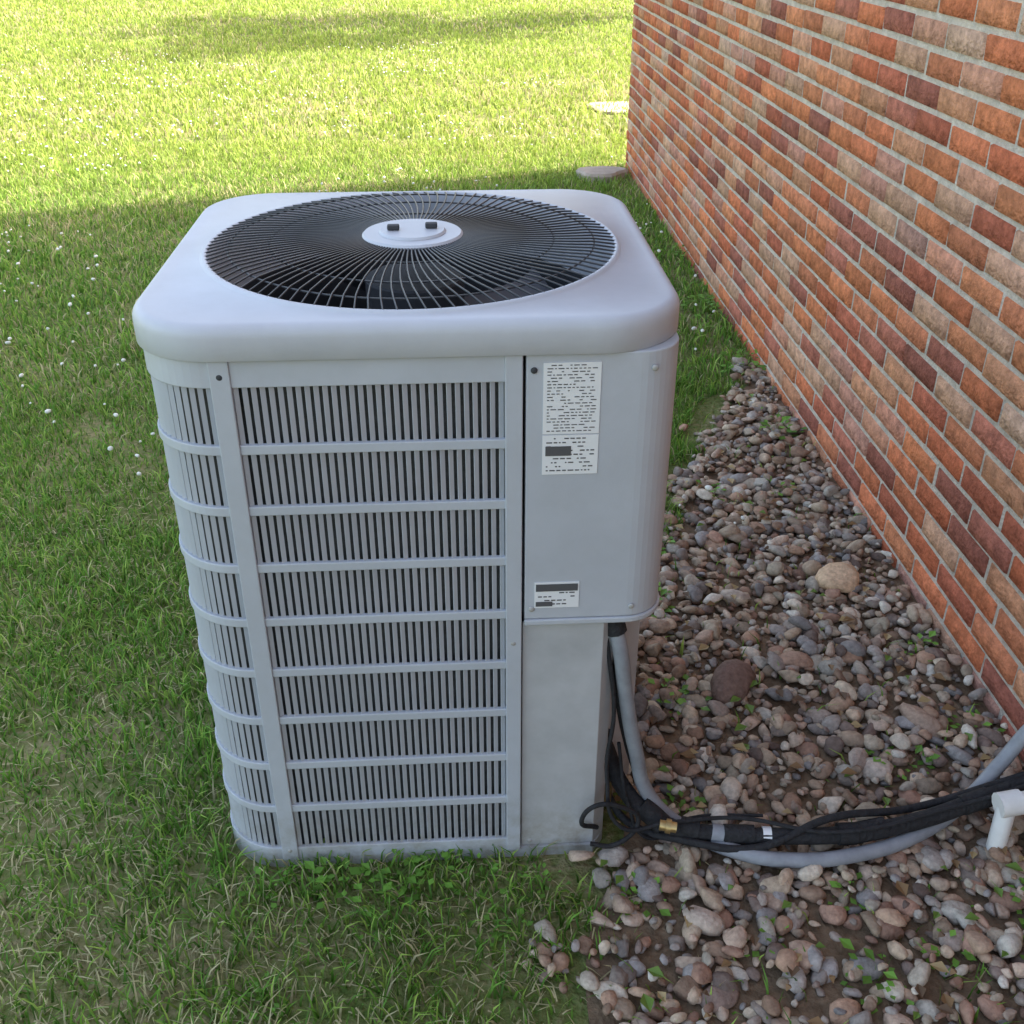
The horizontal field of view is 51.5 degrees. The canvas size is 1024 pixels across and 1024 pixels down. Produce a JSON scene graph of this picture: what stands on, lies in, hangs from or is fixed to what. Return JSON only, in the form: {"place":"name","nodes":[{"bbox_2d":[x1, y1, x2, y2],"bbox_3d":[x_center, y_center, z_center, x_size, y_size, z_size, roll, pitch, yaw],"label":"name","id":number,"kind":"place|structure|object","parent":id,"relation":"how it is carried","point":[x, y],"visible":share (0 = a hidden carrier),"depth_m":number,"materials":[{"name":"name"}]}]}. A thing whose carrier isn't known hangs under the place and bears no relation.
{"place":"outdoors","nodes":[
{"label":"outdoors","id":0,"kind":"place"},
{"bbox_2d":[0,0,1022,1023],"bbox_3d":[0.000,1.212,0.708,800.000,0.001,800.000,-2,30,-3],"label":"ground","id":1,"kind":"structure","parent":0,"point":[610,828],"depth_m":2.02,"materials":[{"name":"green plant"}]},
{"bbox_2d":[238,866,291,913],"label":"weed plant","id":2,"kind":"object","parent":1,"relation":"on","point":[257,870],"visible":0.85,"depth_m":1.72,"materials":[{"name":"green plant"}]},
{"bbox_2d":[246,971,286,1020],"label":"weed plant","id":3,"kind":"object","parent":1,"relation":"on","point":[276,1005],"visible":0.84,"depth_m":1.54,"materials":[{"name":"green plant"}]},
{"bbox_2d":[303,841,390,908],"bbox_3d":[-0.272,0.593,1.725,0.137,0.043,0.117,-16,34,-26],"label":"weed plant","id":4,"kind":"object","parent":1,"relation":"on","point":[319,871],"visible":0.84,"depth_m":1.72,"materials":[{"name":"green plant"}]},
{"bbox_2d":[358,904,393,941],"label":"weed plant","id":5,"kind":"object","parent":1,"relation":"on","point":[369,915],"visible":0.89,"depth_m":1.67,"materials":[{"name":"green plant"}]},
{"bbox_2d":[0,42,751,523],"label":"clover flowers","id":6,"kind":"object","parent":1,"relation":"on","point":[708,488],"visible":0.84,"depth_m":6.85,"materials":[{"name":"white plant"}]},
{"bbox_2d":[360,849,429,903],"bbox_3d":[-0.186,0.587,1.740,0.107,0.038,0.125,-25,39,-36],"label":"weed plant","id":7,"kind":"object","parent":1,"relation":"on","point":[416,860],"visible":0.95,"depth_m":1.74,"materials":[{"name":"green plant"}]},
{"bbox_2d":[132,189,679,866],"bbox_3d":[-0.148,-0.005,1.821,0.716,0.979,0.676,-2,30,-3],"label":"air conditioner condenser","id":8,"kind":"object","parent":1,"relation":"on","point":[416,445],"visible":1,"depth_m":1.50,"materials":[{"name":"grey paint"}]},
{"bbox_2d":[604,780,611,801],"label":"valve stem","id":9,"kind":"object","parent":8,"relation":"attached to","point":[610,792],"visible":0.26,"depth_m":1.80,"materials":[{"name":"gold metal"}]},
{"bbox_2d":[579,801,640,848],"bbox_3d":[0.161,0.504,1.746,0.103,0.097,0.044,-2,30,-3],"label":"control wire loop","id":10,"kind":"object","parent":8,"relation":"attached to","point":[590,808],"visible":1,"depth_m":1.74,"materials":[{"name":"black rubber"}]},
{"bbox_2d":[604,638,1023,833],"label":"control wire","id":11,"kind":"object","parent":8,"relation":"attached to","point":[743,818],"visible":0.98,"depth_m":1.75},
{"bbox_2d":[608,622,1023,867],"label":"electrical conduit","id":12,"kind":"object","parent":8,"relation":"attached to","point":[1003,760],"visible":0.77,"depth_m":1.74,"materials":[{"name":"grey plastic"}]},
{"bbox_2d":[410,849,471,900],"bbox_3d":[-0.116,0.590,1.741,0.106,0.032,0.094,-2,30,-3],"label":"weed plant","id":13,"kind":"object","parent":1,"relation":"on","point":[446,855],"visible":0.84,"depth_m":1.74,"materials":[{"name":"green plant"}]},
{"bbox_2d":[451,853,508,897],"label":"weed plant","id":14,"kind":"object","parent":1,"relation":"on","point":[493,870],"visible":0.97,"depth_m":1.74,"materials":[{"name":"green plant"}]},
{"bbox_2d":[482,908,533,945],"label":"weed plant","id":15,"kind":"object","parent":1,"relation":"on","point":[494,934],"visible":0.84,"depth_m":1.65,"materials":[{"name":"green plant"}]},
{"bbox_2d":[517,862,570,901],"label":"weed plant","id":16,"kind":"object","parent":1,"relation":"on","point":[545,872],"visible":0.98,"depth_m":1.73,"materials":[{"name":"green plant"}]},
{"bbox_2d":[576,166,628,182],"bbox_3d":[0.515,-1.911,6.009,0.304,0.045,0.224,-2,30,-3],"label":"stepping stone","id":17,"kind":"object","parent":1,"relation":"on","point":[607,172],"visible":0.93,"depth_m":5.98,"materials":[{"name":"stone"}]},
{"bbox_2d":[587,101,628,114],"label":"stepping stone","id":18,"kind":"object","parent":1,"relation":"on","point":[612,106],"visible":0.47,"depth_m":7.88,"materials":[{"name":"stone"}]},
{"bbox_2d":[655,242,687,257],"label":"weed plant","id":19,"kind":"object","parent":1,"relation":"on","point":[676,243],"visible":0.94,"depth_m":4.72,"materials":[{"name":"green plant"}]},
{"bbox_2d":[680,294,724,316],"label":"weed plant","id":20,"kind":"object","parent":1,"relation":"on","point":[704,299],"visible":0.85,"depth_m":4.11,"materials":[{"name":"green plant"}]},
{"bbox_2d":[522,357,1023,1023],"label":"gravel","id":21,"kind":"structure","parent":1,"relation":"on","point":[888,917],"depth_m":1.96,"materials":[{"name":"grey gravel"}]},
{"bbox_2d":[608,871,670,917],"bbox_3d":[0.203,0.619,1.697,0.097,0.027,0.090,-2,30,-3],"label":"weed plant","id":22,"kind":"object","parent":21,"relation":"on","point":[663,912],"visible":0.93,"depth_m":1.69,"materials":[{"name":"green plant"}]},
{"bbox_2d":[651,582,674,617],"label":"weed plant","id":23,"kind":"object","parent":21,"relation":"on","point":[663,591],"visible":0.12,"depth_m":2.41,"materials":[{"name":"green plant"}]},
{"bbox_2d":[661,531,674,554],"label":"weed plant","id":24,"kind":"object","parent":21,"relation":"on","point":[664,552],"visible":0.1,"depth_m":2.60,"materials":[{"name":"green plant"}]},
{"bbox_2d":[638,674,711,719],"bbox_3d":[0.326,0.364,2.117,0.143,0.043,0.124,-2,30,-3],"label":"weed plant","id":25,"kind":"object","parent":21,"relation":"on","point":[680,701],"visible":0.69,"depth_m":2.11,"materials":[{"name":"green plant"}]},
{"bbox_2d":[661,784,705,815],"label":"weed plant","id":26,"kind":"object","parent":21,"relation":"on","point":[683,801],"visible":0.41,"depth_m":1.87,"materials":[{"name":"green plant"}]},
{"bbox_2d":[682,905,725,935],"bbox_3d":[0.297,0.637,1.652,0.069,0.040,0.042,20,36,31],"label":"rock","id":27,"kind":"object","parent":21,"relation":"on","point":[707,922],"visible":0.92,"depth_m":1.64,"materials":[{"name":"stone"}]},
{"bbox_2d":[683,480,725,496],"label":"weed plant","id":28,"kind":"object","parent":21,"relation":"on","point":[711,484],"visible":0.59,"depth_m":2.85,"materials":[{"name":"green plant"}]},
{"bbox_2d":[710,659,755,706],"bbox_3d":[0.440,0.343,2.136,0.074,0.065,0.134,16,34,25],"label":"rock","id":29,"kind":"object","parent":21,"relation":"on","point":[731,678],"visible":0.93,"depth_m":2.12,"materials":[{"name":"stone"}]},
{"bbox_2d":[720,589,750,606],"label":"rock","id":30,"kind":"object","parent":21,"relation":"on","point":[727,594],"visible":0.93,"depth_m":2.40,"materials":[{"name":"stone"}]},
{"bbox_2d":[719,347,766,371],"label":"weed plant","id":31,"kind":"object","parent":21,"relation":"on","point":[739,356],"visible":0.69,"depth_m":3.60,"materials":[{"name":"green plant"}]},
{"bbox_2d":[732,916,788,956],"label":"weed plant","id":32,"kind":"object","parent":21,"relation":"on","point":[755,953],"visible":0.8,"depth_m":1.61,"materials":[{"name":"green plant"}]},
{"bbox_2d":[764,476,794,497],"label":"weed plant","id":33,"kind":"object","parent":21,"relation":"on","point":[779,493],"visible":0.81,"depth_m":2.85,"materials":[{"name":"green plant"}]},
{"bbox_2d":[760,414,806,439],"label":"weed plant","id":34,"kind":"object","parent":21,"relation":"on","point":[784,418],"visible":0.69,"depth_m":3.16,"materials":[{"name":"green plant"}]},
{"bbox_2d":[766,651,813,669],"bbox_3d":[0.580,0.315,2.214,0.099,0.040,0.049,-2,30,-3],"label":"rock","id":35,"kind":"object","parent":21,"relation":"on","point":[801,660],"visible":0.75,"depth_m":2.20,"materials":[{"name":"stone"}]},
{"bbox_2d":[789,940,822,968],"bbox_3d":[0.445,0.673,1.605,0.050,0.040,0.049,-2,30,-3],"label":"rock","id":36,"kind":"object","parent":21,"relation":"on","point":[804,963],"visible":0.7,"depth_m":1.60,"materials":[{"name":"stone"}]},
{"bbox_2d":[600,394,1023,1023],"bbox_3d":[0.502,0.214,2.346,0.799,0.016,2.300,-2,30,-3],"label":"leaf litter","id":37,"kind":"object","parent":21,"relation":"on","point":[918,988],"visible":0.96,"depth_m":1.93,"materials":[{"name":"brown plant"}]},
{"bbox_2d":[609,741,1023,844],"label":"suction line insulation","id":38,"kind":"object","parent":21,"relation":"on","point":[636,800],"visible":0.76,"depth_m":1.77},
{"bbox_2d":[637,798,669,832],"bbox_3d":[0.235,0.508,1.786,0.061,0.057,0.037,16,34,26],"label":"tape wrap","id":39,"kind":"object","parent":38,"relation":"attached to","point":[649,811],"visible":0.77,"depth_m":1.77,"materials":[{"name":"black plastic"}]},
{"bbox_2d":[659,819,676,832],"bbox_3d":[0.257,0.518,1.750,0.029,0.019,0.018,5,31,8],"label":"brass fitting","id":40,"kind":"object","parent":38,"relation":"attached to","point":[662,826],"visible":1,"depth_m":1.74,"materials":[{"name":"gold metal"}]},
{"bbox_2d":[665,818,671,833],"bbox_3d":[0.258,0.518,1.750,0.010,0.023,0.024,5,31,9],"label":"brass nut","id":41,"kind":"object","parent":40,"relation":"in","point":[668,826],"visible":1,"depth_m":1.74,"materials":[{"name":"gold metal"}]},
{"bbox_2d":[617,742,762,840],"bbox_3d":[0.300,0.465,1.770,0.254,0.183,0.056,-2,30,-3],"label":"ground wire","id":42,"kind":"object","parent":38,"relation":"attached to","point":[641,834],"visible":0.66,"depth_m":1.77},
{"bbox_2d":[680,816,699,836],"bbox_3d":[0.297,0.529,1.779,0.033,0.035,0.034,5,31,9],"label":"tape wrap","id":43,"kind":"object","parent":38,"relation":"attached to","point":[691,829],"visible":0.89,"depth_m":1.76,"materials":[{"name":"black plastic"}]},
{"bbox_2d":[711,823,724,841],"bbox_3d":[0.343,0.537,1.774,0.023,0.032,0.032,5,31,9],"label":"tape tag","id":44,"kind":"object","parent":38,"relation":"attached to","point":[718,833],"visible":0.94,"depth_m":1.76,"materials":[{"name":"grey plastic"}]},
{"bbox_2d":[723,824,755,844],"bbox_3d":[0.378,0.538,1.771,0.051,0.034,0.034,2,30,4],"label":"tape wrap","id":45,"kind":"object","parent":38,"relation":"attached to","point":[742,834],"visible":0.96,"depth_m":1.76,"materials":[{"name":"black plastic"}]},
{"bbox_2d":[762,826,771,838],"bbox_3d":[0.423,0.538,1.768,0.015,0.029,0.030,2,30,4],"label":"tape tag","id":46,"kind":"object","parent":38,"relation":"attached to","point":[767,830],"visible":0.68,"depth_m":1.76,"materials":[{"name":"white plastic"}]},
{"bbox_2d":[611,771,1023,852],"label":"liquid line","id":47,"kind":"object","parent":38,"relation":"attached to","point":[772,843],"visible":0.87,"depth_m":1.77,"materials":[{"name":"black rubber"}]},
{"bbox_2d":[834,822,858,845],"bbox_3d":[0.557,0.535,1.768,0.031,0.036,0.038,-2,30,-3],"label":"tape wrap","id":48,"kind":"object","parent":38,"relation":"attached to","point":[850,839],"visible":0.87,"depth_m":1.75,"materials":[{"name":"black plastic"}]},
{"bbox_2d":[855,817,888,843],"bbox_3d":[0.592,0.531,1.771,0.062,0.038,0.035,-5,31,-9],"label":"tape wrap","id":49,"kind":"object","parent":38,"relation":"attached to","point":[869,836],"visible":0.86,"depth_m":1.76,"materials":[{"name":"black plastic"}]},
{"bbox_2d":[956,787,992,815],"bbox_3d":[0.782,0.489,1.796,0.055,0.040,0.034,-8,31,-13],"label":"tape wrap","id":50,"kind":"object","parent":38,"relation":"attached to","point":[975,794],"visible":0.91,"depth_m":1.78,"materials":[{"name":"black plastic"}]},
{"bbox_2d":[815,562,858,592],"bbox_3d":[0.752,0.151,2.464,0.098,0.040,0.111,-2,30,-3],"label":"rock","id":51,"kind":"object","parent":21,"relation":"on","point":[843,577],"visible":0.97,"depth_m":2.44,"materials":[{"name":"stone"}]},
{"bbox_2d":[827,872,866,914],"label":"weed plant","id":52,"kind":"object","parent":21,"relation":"on","point":[836,884],"visible":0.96,"depth_m":1.71,"materials":[{"name":"green plant"}]},
{"bbox_2d":[839,938,913,1013],"bbox_3d":[0.544,0.682,1.573,0.118,0.042,0.120,-2,30,-3],"label":"weed plant","id":53,"kind":"object","parent":21,"relation":"on","point":[847,943],"visible":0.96,"depth_m":1.57,"materials":[{"name":"green plant"}]},
{"bbox_2d":[862,759,893,780],"bbox_3d":[0.667,0.471,1.944,0.059,0.031,0.056,6,31,10],"label":"rock","id":54,"kind":"object","parent":21,"relation":"on","point":[872,769],"visible":0.86,"depth_m":1.93,"materials":[{"name":"stone"}]},
{"bbox_2d":[865,745,940,779],"bbox_3d":[0.717,0.456,1.962,0.137,0.040,0.108,12,32,20],"label":"weed plant","id":55,"kind":"object","parent":21,"relation":"on","point":[919,748],"visible":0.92,"depth_m":1.96,"materials":[{"name":"green plant"}]},
{"bbox_2d":[898,702,943,738],"bbox_3d":[0.793,0.405,2.056,0.050,0.040,0.104,-9,31,-15],"label":"rock","id":56,"kind":"object","parent":21,"relation":"on","point":[922,718],"visible":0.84,"depth_m":2.04,"materials":[{"name":"stone"}]},
{"bbox_2d":[904,630,937,660],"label":"weed plant","id":57,"kind":"object","parent":21,"relation":"on","point":[931,634],"visible":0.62,"depth_m":2.26,"materials":[{"name":"green plant"}]},
{"bbox_2d":[920,928,976,976],"bbox_3d":[0.660,0.668,1.609,0.088,0.032,0.081,-18,35,-28],"label":"weed plant","id":58,"kind":"object","parent":21,"relation":"on","point":[967,955],"visible":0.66,"depth_m":1.60,"materials":[{"name":"green plant"}]},
{"bbox_2d":[947,709,1005,748],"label":"weed plant","id":59,"kind":"object","parent":21,"relation":"on","point":[985,723],"visible":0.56,"depth_m":2.05,"materials":[{"name":"green plant"}]},
{"bbox_2d":[986,789,1023,849],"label":"drain pipe","id":60,"kind":"object","parent":21,"relation":"on","point":[1008,806],"visible":1,"depth_m":1.74,"materials":[{"name":"white plastic"}]},
{"bbox_2d":[1008,877,1023,928],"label":"weed plant","id":61,"kind":"object","parent":21,"relation":"on","point":[1017,899],"visible":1,"depth_m":1.68,"materials":[{"name":"green plant"}]},
{"bbox_2d":[626,0,1023,731],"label":"mortar joints","id":62,"kind":"object","parent":1,"relation":"on","point":[996,140],"depth_m":2.51,"materials":[{"name":"grey concrete"}]},
{"bbox_2d":[625,0,1023,761],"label":"long wall bricks","id":63,"kind":"object","parent":62,"relation":"attached to","point":[997,230],"visible":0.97,"depth_m":2.57,"materials":[{"name":"red brick"}]}
]}

